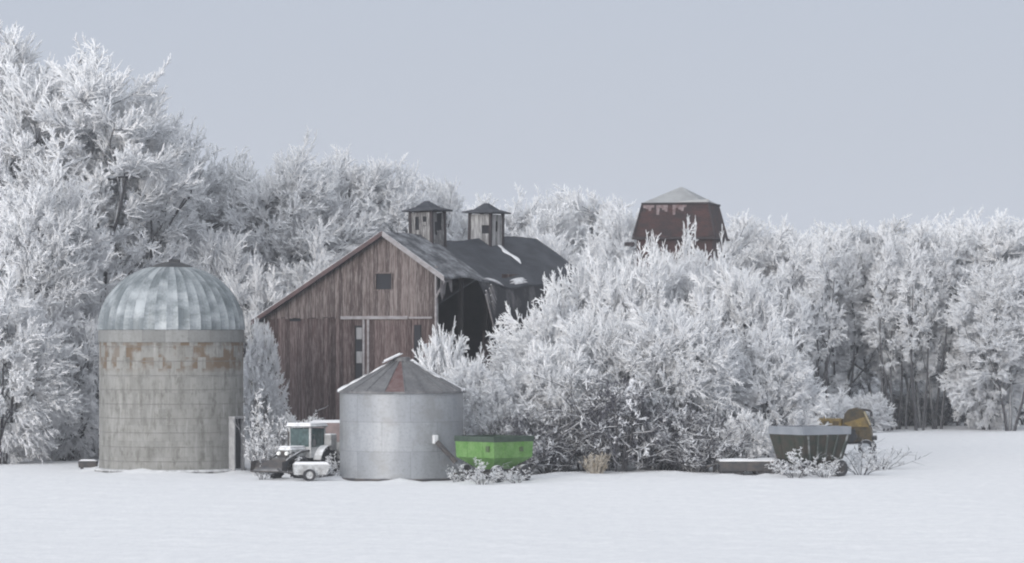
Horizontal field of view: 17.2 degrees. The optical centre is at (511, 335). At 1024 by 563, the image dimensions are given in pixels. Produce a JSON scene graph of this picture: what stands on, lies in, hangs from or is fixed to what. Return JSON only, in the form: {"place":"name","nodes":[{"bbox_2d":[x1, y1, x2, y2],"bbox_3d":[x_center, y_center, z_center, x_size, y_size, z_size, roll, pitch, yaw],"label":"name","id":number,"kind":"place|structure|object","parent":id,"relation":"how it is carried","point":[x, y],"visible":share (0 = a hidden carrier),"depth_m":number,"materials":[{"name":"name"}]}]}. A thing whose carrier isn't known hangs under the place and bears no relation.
{"place":"outdoors","nodes":[
{"label":"outdoors","id":0,"kind":"place"},
{"bbox_2d":[0,380,1023,562],"bbox_3d":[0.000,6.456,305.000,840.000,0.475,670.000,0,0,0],"label":"ground","id":1,"kind":"structure","parent":0,"point":[958,497],"depth_m":122.03,"materials":[{"name":"white snow"}]},
{"bbox_2d":[0,259,90,463],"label":"frosted tree","id":2,"kind":"object","parent":1,"relation":"on","point":[43,410],"visible":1,"depth_m":169.82,"materials":[{"name":"white plant"}]},
{"bbox_2d":[5,294,98,460],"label":"frosted tree","id":3,"kind":"object","parent":1,"relation":"on","point":[79,435],"visible":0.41,"depth_m":175.06,"materials":[{"name":"white plant"}]},
{"bbox_2d":[0,157,126,457],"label":"frosted tree","id":4,"kind":"object","parent":1,"relation":"on","point":[26,221],"visible":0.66,"depth_m":176.26,"materials":[{"name":"white plant"}]},
{"bbox_2d":[0,19,126,393],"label":"frosted tree","id":5,"kind":"object","parent":1,"relation":"on","point":[19,52],"visible":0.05,"depth_m":190.54,"materials":[{"name":"white plant"}]},
{"bbox_2d":[78,459,97,468],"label":"feed trough","id":6,"kind":"object","parent":1,"relation":"on","point":[85,463],"visible":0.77,"depth_m":164.69,"materials":[{"name":"metal"}]},
{"bbox_2d":[0,32,216,450],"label":"frosted tree","id":7,"kind":"object","parent":1,"relation":"on","point":[136,136],"visible":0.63,"depth_m":184.63,"materials":[{"name":"white plant"}]},
{"bbox_2d":[86,95,226,322],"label":"frosted tree","id":8,"kind":"object","parent":1,"relation":"on","point":[203,212],"visible":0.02,"depth_m":200.01,"materials":[{"name":"white plant"}]},
{"bbox_2d":[95,259,246,472],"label":"silo","id":9,"kind":"object","parent":1,"relation":"on","point":[171,337],"visible":0.98,"depth_m":160.52,"materials":[{"name":"concrete"}]},
{"bbox_2d":[236,419,240,468],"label":"doorway","id":10,"kind":"structure","parent":9,"relation":"in","point":[238,437],"depth_m":162.12,"materials":[{"name":"black"}]},
{"bbox_2d":[157,210,288,333],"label":"frosted tree","id":11,"kind":"object","parent":1,"relation":"on","point":[234,260],"visible":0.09,"depth_m":188.81,"materials":[{"name":"white plant"}]},
{"bbox_2d":[146,143,303,286],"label":"frosted tree","id":12,"kind":"object","parent":1,"relation":"on","point":[225,180],"visible":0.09,"depth_m":202.06,"materials":[{"name":"white plant"}]},
{"bbox_2d":[220,242,288,450],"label":"frosted tree","id":13,"kind":"object","parent":1,"relation":"on","point":[271,294],"visible":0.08,"depth_m":185.27,"materials":[{"name":"white plant"}]},
{"bbox_2d":[232,404,287,473],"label":"frosted shrub","id":14,"kind":"object","parent":1,"relation":"on","point":[255,447],"visible":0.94,"depth_m":160.94,"materials":[{"name":"white plant"}]},
{"bbox_2d":[243,310,291,459],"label":"frosted tree","id":15,"kind":"object","parent":1,"relation":"on","point":[254,374],"visible":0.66,"depth_m":170.60,"materials":[{"name":"white plant"}]},
{"bbox_2d":[244,387,328,459],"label":"frosted shrub","id":16,"kind":"object","parent":1,"relation":"on","point":[259,428],"visible":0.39,"depth_m":162.76,"materials":[{"name":"white plant"}]},
{"bbox_2d":[250,422,339,478],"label":"tractor","id":17,"kind":"object","parent":1,"relation":"on","point":[308,442],"visible":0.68,"depth_m":154.25,"materials":[{"name":"white paint"}]},
{"bbox_2d":[269,412,322,449],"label":"frosted shrub","id":18,"kind":"object","parent":1,"relation":"on","point":[290,419],"visible":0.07,"depth_m":165.71,"materials":[{"name":"white plant"}]},
{"bbox_2d":[213,125,387,317],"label":"frosted tree","id":19,"kind":"object","parent":1,"relation":"on","point":[294,198],"visible":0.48,"depth_m":197.91,"materials":[{"name":"white plant"}]},
{"bbox_2d":[277,462,330,480],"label":"utility cart","id":20,"kind":"object","parent":1,"relation":"on","point":[308,471],"visible":1,"depth_m":151.07,"materials":[{"name":"white paint"}]},
{"bbox_2d":[277,216,336,297],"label":"frosted tree","id":21,"kind":"object","parent":1,"relation":"on","point":[299,278],"visible":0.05,"depth_m":191.19,"materials":[{"name":"white plant"}]},
{"bbox_2d":[310,420,339,472],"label":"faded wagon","id":22,"kind":"object","parent":1,"relation":"on","point":[333,427],"visible":0.01,"depth_m":159.02,"materials":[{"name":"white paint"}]},
{"bbox_2d":[317,451,339,476],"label":"frosted shrub","id":23,"kind":"object","parent":1,"relation":"on","point":[331,468],"visible":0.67,"depth_m":153.53,"materials":[{"name":"white plant"}]},
{"bbox_2d":[292,144,436,270],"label":"frosted tree","id":24,"kind":"object","parent":1,"relation":"on","point":[378,185],"visible":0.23,"depth_m":202.18,"materials":[{"name":"white plant"}]},
{"bbox_2d":[337,353,465,481],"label":"grain bin","id":25,"kind":"object","parent":1,"relation":"on","point":[401,417],"visible":0.93,"depth_m":151.39,"materials":[{"name":"metal"}]},
{"bbox_2d":[251,201,586,455],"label":"barn","id":26,"kind":"structure","parent":1,"relation":"on","point":[371,304],"depth_m":173.27,"materials":[{"name":"brown wood"}]},
{"bbox_2d":[374,272,392,290],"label":"window frame","id":27,"kind":"structure","parent":26,"relation":"in","point":[375,273],"depth_m":171.23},
{"bbox_2d":[369,320,411,372],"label":"sliding door","id":28,"kind":"structure","parent":26,"relation":"in","point":[387,338],"depth_m":171.19,"materials":[{"name":"brown wood"}]},
{"bbox_2d":[378,159,469,240],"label":"frosted tree","id":29,"kind":"object","parent":1,"relation":"on","point":[457,223],"visible":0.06,"depth_m":212.50,"materials":[{"name":"white plant"}]},
{"bbox_2d":[411,319,481,434],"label":"frosted shrub","id":30,"kind":"object","parent":1,"relation":"on","point":[439,357],"visible":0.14,"depth_m":162.67,"materials":[{"name":"white plant"}]},
{"bbox_2d":[442,462,469,481],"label":"frosted shrub","id":31,"kind":"object","parent":1,"relation":"on","point":[460,476],"visible":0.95,"depth_m":148.99,"materials":[{"name":"white plant"}]},
{"bbox_2d":[443,342,515,468],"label":"frosted shrub","id":32,"kind":"object","parent":1,"relation":"on","point":[488,392],"visible":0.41,"depth_m":157.21,"materials":[{"name":"white plant"}]},
{"bbox_2d":[452,457,509,484],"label":"frosted shrub","id":33,"kind":"object","parent":1,"relation":"on","point":[492,477],"visible":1,"depth_m":146.31,"materials":[{"name":"white plant"}]},
{"bbox_2d":[451,192,527,238],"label":"frosted tree","id":34,"kind":"object","parent":1,"relation":"on","point":[481,201],"visible":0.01,"depth_m":261.12,"materials":[{"name":"white plant"}]},
{"bbox_2d":[453,434,533,482],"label":"gravity wagon","id":35,"kind":"object","parent":1,"relation":"on","point":[494,451],"visible":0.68,"depth_m":148.78,"materials":[{"name":"green paint"}]},
{"bbox_2d":[495,465,537,482],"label":"frosted shrub","id":36,"kind":"object","parent":1,"relation":"on","point":[511,476],"visible":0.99,"depth_m":146.67,"materials":[{"name":"white plant"}]},
{"bbox_2d":[467,394,580,474],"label":"frosted shrub","id":37,"kind":"object","parent":1,"relation":"on","point":[513,421],"visible":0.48,"depth_m":155.84,"materials":[{"name":"white plant"}]},
{"bbox_2d":[490,183,581,257],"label":"frosted tree","id":38,"kind":"object","parent":1,"relation":"on","point":[517,223],"visible":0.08,"depth_m":248.97,"materials":[{"name":"white plant"}]},
{"bbox_2d":[482,270,601,464],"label":"frosted tree","id":39,"kind":"object","parent":1,"relation":"on","point":[509,351],"visible":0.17,"depth_m":166.78,"materials":[{"name":"white plant"}]},
{"bbox_2d":[490,337,607,470],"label":"frosted tree","id":40,"kind":"object","parent":1,"relation":"on","point":[556,366],"visible":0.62,"depth_m":158.78,"materials":[{"name":"white plant"}]},
{"bbox_2d":[527,429,582,473],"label":"frosted shrub","id":41,"kind":"object","parent":1,"relation":"on","point":[549,466],"visible":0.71,"depth_m":156.88,"materials":[{"name":"grey plant"}]},
{"bbox_2d":[528,217,587,270],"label":"frosted tree","id":42,"kind":"object","parent":1,"relation":"on","point":[559,249],"depth_m":213.82,"materials":[{"name":"white plant"}]},
{"bbox_2d":[504,389,619,472],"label":"frosted shrub","id":43,"kind":"object","parent":1,"relation":"on","point":[541,428],"visible":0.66,"depth_m":156.70,"materials":[{"name":"grey plant"}]},
{"bbox_2d":[513,256,626,369],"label":"frosted tree","id":44,"kind":"object","parent":1,"relation":"on","point":[578,283],"visible":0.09,"depth_m":170.01,"materials":[{"name":"white plant"}]},
{"bbox_2d":[529,183,636,259],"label":"frosted tree","id":45,"kind":"object","parent":1,"relation":"on","point":[584,210],"visible":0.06,"depth_m":254.35,"materials":[{"name":"white plant"}]},
{"bbox_2d":[533,423,638,469],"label":"frosted shrub","id":46,"kind":"object","parent":1,"relation":"on","point":[585,453],"visible":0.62,"depth_m":156.59,"materials":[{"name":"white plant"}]},
{"bbox_2d":[536,360,646,470],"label":"frosted shrub","id":47,"kind":"object","parent":1,"relation":"on","point":[574,445],"visible":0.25,"depth_m":157.41,"materials":[{"name":"grey plant"}]},
{"bbox_2d":[578,451,610,473],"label":"dry weeds","id":48,"kind":"object","parent":1,"relation":"on","point":[598,464],"visible":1,"depth_m":154.85,"materials":[{"name":"plant"}]},
{"bbox_2d":[532,356,676,471],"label":"frosted shrub","id":49,"kind":"object","parent":1,"relation":"on","point":[604,425],"visible":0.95,"depth_m":155.66,"materials":[{"name":"white plant"}]},
{"bbox_2d":[578,225,631,283],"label":"frosted tree","id":50,"kind":"object","parent":1,"relation":"on","point":[595,255],"visible":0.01,"depth_m":209.56,"materials":[{"name":"white plant"}]},
{"bbox_2d":[576,193,639,273],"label":"frosted tree","id":51,"kind":"object","parent":1,"relation":"on","point":[618,236],"visible":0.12,"depth_m":244.06,"materials":[{"name":"white plant"}]},
{"bbox_2d":[537,296,679,467],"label":"frosted tree","id":52,"kind":"object","parent":1,"relation":"on","point":[602,348],"visible":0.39,"depth_m":161.69,"materials":[{"name":"white plant"}]},
{"bbox_2d":[575,233,703,462],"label":"frosted tree","id":53,"kind":"object","parent":1,"relation":"on","point":[659,289],"visible":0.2,"depth_m":168.69,"materials":[{"name":"white plant"}]},
{"bbox_2d":[589,360,712,470],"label":"frosted shrub","id":54,"kind":"object","parent":1,"relation":"on","point":[641,465],"visible":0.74,"depth_m":156.42,"materials":[{"name":"grey plant"}]},
{"bbox_2d":[632,418,679,469],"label":"frosted shrub","id":55,"kind":"object","parent":1,"relation":"on","point":[661,466],"visible":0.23,"depth_m":158.13,"materials":[{"name":"grey plant"}]},
{"bbox_2d":[622,230,712,420],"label":"frosted tree","id":56,"kind":"object","parent":1,"relation":"on","point":[678,260],"depth_m":175.72,"materials":[{"name":"white plant"}]},
{"bbox_2d":[599,288,744,463],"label":"frosted tree","id":57,"kind":"object","parent":1,"relation":"on","point":[690,351],"visible":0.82,"depth_m":160.28,"materials":[{"name":"white plant"}]},
{"bbox_2d":[624,187,729,274],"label":"brown tower building","id":58,"kind":"structure","parent":1,"relation":"on","point":[665,215],"depth_m":197.99,"materials":[{"name":"brown wood"}]},
{"bbox_2d":[648,389,725,470],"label":"frosted shrub","id":59,"kind":"object","parent":1,"relation":"on","point":[673,424],"visible":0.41,"depth_m":157.63,"materials":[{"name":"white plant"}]},
{"bbox_2d":[654,431,730,472],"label":"frosted shrub","id":60,"kind":"object","parent":1,"relation":"on","point":[686,462],"visible":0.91,"depth_m":155.85,"materials":[{"name":"grey plant"}]},
{"bbox_2d":[657,214,749,434],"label":"frosted tree","id":61,"kind":"object","parent":1,"relation":"on","point":[684,284],"visible":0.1,"depth_m":171.46,"materials":[{"name":"white plant"}]},
{"bbox_2d":[645,393,771,471],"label":"frosted shrub","id":62,"kind":"object","parent":1,"relation":"on","point":[722,420],"visible":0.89,"depth_m":155.91,"materials":[{"name":"white plant"}]},
{"bbox_2d":[694,224,750,348],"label":"frosted tree","id":63,"kind":"object","parent":1,"relation":"on","point":[712,267],"visible":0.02,"depth_m":176.68,"materials":[{"name":"white plant"}]},
{"bbox_2d":[674,251,800,463],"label":"frosted tree","id":64,"kind":"object","parent":1,"relation":"on","point":[741,302],"visible":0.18,"depth_m":168.73,"materials":[{"name":"white plant"}]},
{"bbox_2d":[707,458,774,474],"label":"flat trailer","id":65,"kind":"object","parent":1,"relation":"on","point":[739,466],"visible":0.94,"depth_m":153.71,"materials":[{"name":"metal"}]},
{"bbox_2d":[712,408,775,472],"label":"frosted shrub","id":66,"kind":"object","parent":1,"relation":"on","point":[760,435],"visible":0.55,"depth_m":156.32,"materials":[{"name":"white plant"}]},
{"bbox_2d":[725,212,773,260],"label":"frosted tree","id":67,"kind":"object","parent":1,"relation":"on","point":[751,221],"visible":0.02,"depth_m":296.24,"materials":[{"name":"white plant"}]},
{"bbox_2d":[725,208,795,310],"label":"frosted tree","id":68,"kind":"object","parent":1,"relation":"on","point":[765,259],"visible":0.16,"depth_m":234.97,"materials":[{"name":"white plant"}]},
{"bbox_2d":[702,305,834,464],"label":"frosted tree","id":69,"kind":"object","parent":1,"relation":"on","point":[783,384],"visible":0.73,"depth_m":164.63,"materials":[{"name":"white plant"}]},
{"bbox_2d":[737,262,825,424],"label":"frosted tree","id":70,"kind":"object","parent":1,"relation":"on","point":[797,311],"visible":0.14,"depth_m":227.47,"materials":[{"name":"white plant"}]},
{"bbox_2d":[731,213,837,360],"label":"frosted tree","id":71,"kind":"object","parent":1,"relation":"on","point":[791,229],"visible":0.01,"depth_m":244.12,"materials":[{"name":"white plant"}]},
{"bbox_2d":[765,447,825,477],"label":"frosted shrub","id":72,"kind":"object","parent":1,"relation":"on","point":[786,467],"visible":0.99,"depth_m":150.40,"materials":[{"name":"white plant"}]},
{"bbox_2d":[769,218,833,243],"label":"frosted tree","id":73,"kind":"object","parent":1,"relation":"on","point":[818,226],"depth_m":300.53,"materials":[{"name":"white plant"}]},
{"bbox_2d":[774,234,840,404],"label":"frosted tree","id":74,"kind":"object","parent":1,"relation":"on","point":[796,273],"visible":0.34,"depth_m":230.60,"materials":[{"name":"white plant"}]},
{"bbox_2d":[764,425,850,475],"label":"gravity wagon","id":75,"kind":"object","parent":1,"relation":"on","point":[814,441],"visible":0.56,"depth_m":152.72,"materials":[{"name":"grey metal"}]},
{"bbox_2d":[796,233,848,401],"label":"frosted tree","id":76,"kind":"object","parent":1,"relation":"on","point":[819,278],"visible":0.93,"depth_m":228.43,"materials":[{"name":"white plant"}]},
{"bbox_2d":[796,345,850,405],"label":"frosted tree","id":77,"kind":"object","parent":1,"relation":"on","point":[831,386],"visible":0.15,"depth_m":231.32,"materials":[{"name":"white plant"}]},
{"bbox_2d":[808,454,845,477],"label":"frosted shrub","id":78,"kind":"object","parent":1,"relation":"on","point":[823,470],"visible":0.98,"depth_m":150.59,"materials":[{"name":"white plant"}]},
{"bbox_2d":[803,385,856,444],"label":"frosted tree","id":79,"kind":"object","parent":1,"relation":"on","point":[836,404],"visible":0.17,"depth_m":199.55,"materials":[{"name":"white plant"}]},
{"bbox_2d":[774,223,889,414],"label":"frosted tree","id":80,"kind":"object","parent":1,"relation":"on","point":[859,256],"visible":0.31,"depth_m":234.20,"materials":[{"name":"white plant"}]},
{"bbox_2d":[821,242,864,397],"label":"frosted tree","id":81,"kind":"object","parent":1,"relation":"on","point":[848,321],"visible":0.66,"depth_m":232.56,"materials":[{"name":"white plant"}]},
{"bbox_2d":[814,407,876,452],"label":"old harvester","id":82,"kind":"object","parent":1,"relation":"on","point":[856,419],"visible":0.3,"depth_m":183.13,"materials":[{"name":"yellow paint"}]},
{"bbox_2d":[800,219,905,252],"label":"frosted tree","id":83,"kind":"object","parent":1,"relation":"on","point":[836,227],"depth_m":290.41,"materials":[{"name":"white plant"}]},
{"bbox_2d":[820,337,892,392],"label":"frosted tree","id":84,"kind":"object","parent":1,"relation":"on","point":[875,379],"visible":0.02,"depth_m":262.91,"materials":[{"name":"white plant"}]},
{"bbox_2d":[837,371,896,398],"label":"frosted shrub","id":85,"kind":"object","parent":1,"relation":"on","point":[854,385],"visible":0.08,"depth_m":256.03,"materials":[{"name":"grey plant"}]},
{"bbox_2d":[845,440,890,474],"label":"frosted shrub","id":86,"kind":"object","parent":1,"relation":"on","point":[874,466],"visible":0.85,"depth_m":155.71,"materials":[{"name":"white plant"}]},
{"bbox_2d":[842,390,897,432],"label":"frosted tree","id":87,"kind":"object","parent":1,"relation":"on","point":[876,400],"visible":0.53,"depth_m":225.33,"materials":[{"name":"white plant"}]},
{"bbox_2d":[852,383,889,397],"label":"frosted shrub","id":88,"kind":"object","parent":1,"relation":"on","point":[874,390],"visible":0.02,"depth_m":253.28,"materials":[{"name":"grey plant"}]},
{"bbox_2d":[824,213,930,419],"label":"frosted tree","id":89,"kind":"object","parent":1,"relation":"on","point":[874,239],"visible":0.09,"depth_m":239.23,"materials":[{"name":"white plant"}]},
{"bbox_2d":[860,238,911,430],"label":"frosted tree","id":90,"kind":"object","parent":1,"relation":"on","point":[890,305],"visible":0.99,"depth_m":229.77,"materials":[{"name":"white plant"}]},
{"bbox_2d":[854,439,931,468],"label":"frosted shrub","id":91,"kind":"object","parent":1,"relation":"on","point":[889,458],"visible":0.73,"depth_m":164.78,"materials":[{"name":"white plant"}]},
{"bbox_2d":[866,250,922,428],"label":"frosted tree","id":92,"kind":"object","parent":1,"relation":"on","point":[898,368],"visible":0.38,"depth_m":231.81,"materials":[{"name":"white plant"}]},
{"bbox_2d":[846,390,946,425],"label":"frosted shrub","id":93,"kind":"object","parent":1,"relation":"on","point":[910,418],"visible":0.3,"depth_m":239.94,"materials":[{"name":"grey plant"}]},
{"bbox_2d":[851,354,944,393],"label":"frosted tree","id":94,"kind":"object","parent":1,"relation":"on","point":[860,363],"visible":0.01,"depth_m":265.50,"materials":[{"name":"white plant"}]},
{"bbox_2d":[876,386,959,425],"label":"frosted shrub","id":95,"kind":"object","parent":1,"relation":"on","point":[895,392],"visible":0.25,"depth_m":241.90,"materials":[{"name":"grey plant"}]},
{"bbox_2d":[895,243,943,430],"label":"frosted tree","id":96,"kind":"object","parent":1,"relation":"on","point":[908,285],"visible":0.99,"depth_m":228.70,"materials":[{"name":"white plant"}]},
{"bbox_2d":[856,215,984,427],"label":"frosted tree","id":97,"kind":"object","parent":1,"relation":"on","point":[955,249],"visible":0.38,"depth_m":233.02,"materials":[{"name":"white plant"}]},
{"bbox_2d":[915,233,957,428],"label":"frosted tree","id":98,"kind":"object","parent":1,"relation":"on","point":[941,265],"visible":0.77,"depth_m":230.49,"materials":[{"name":"white plant"}]},
{"bbox_2d":[897,208,978,245],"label":"frosted tree","id":99,"kind":"object","parent":1,"relation":"on","point":[943,222],"depth_m":293.28,"materials":[{"name":"white plant"}]},
{"bbox_2d":[897,383,994,425],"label":"frosted shrub","id":100,"kind":"object","parent":1,"relation":"on","point":[950,411],"visible":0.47,"depth_m":239.48,"materials":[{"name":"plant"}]},
{"bbox_2d":[889,328,1006,392],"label":"frosted tree","id":101,"kind":"object","parent":1,"relation":"on","point":[921,384],"visible":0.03,"depth_m":264.23,"materials":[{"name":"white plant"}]},
{"bbox_2d":[916,207,1019,425],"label":"frosted tree","id":102,"kind":"object","parent":1,"relation":"on","point":[979,237],"visible":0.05,"depth_m":237.33,"materials":[{"name":"white plant"}]},
{"bbox_2d":[936,308,1023,429],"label":"frosted tree","id":103,"kind":"object","parent":1,"relation":"on","point":[985,413],"visible":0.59,"depth_m":228.00,"materials":[{"name":"white plant"}]},
{"bbox_2d":[941,256,1023,430],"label":"frosted tree","id":104,"kind":"object","parent":1,"relation":"on","point":[999,288],"visible":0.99,"depth_m":224.67,"materials":[{"name":"white plant"}]},
{"bbox_2d":[946,207,1023,425],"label":"frosted tree","id":105,"kind":"object","parent":1,"relation":"on","point":[1008,239],"visible":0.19,"depth_m":233.96,"materials":[{"name":"white plant"}]},
{"bbox_2d":[988,216,1023,236],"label":"frosted tree","id":106,"kind":"object","parent":1,"relation":"on","point":[1018,225],"visible":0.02,"depth_m":313.69,"materials":[{"name":"white plant"}]},
{"bbox_2d":[0,0,1023,238],"label":"sky","id":107,"kind":"structure","parent":0,"point":[826,111],"materials":[{"name":"grey"}]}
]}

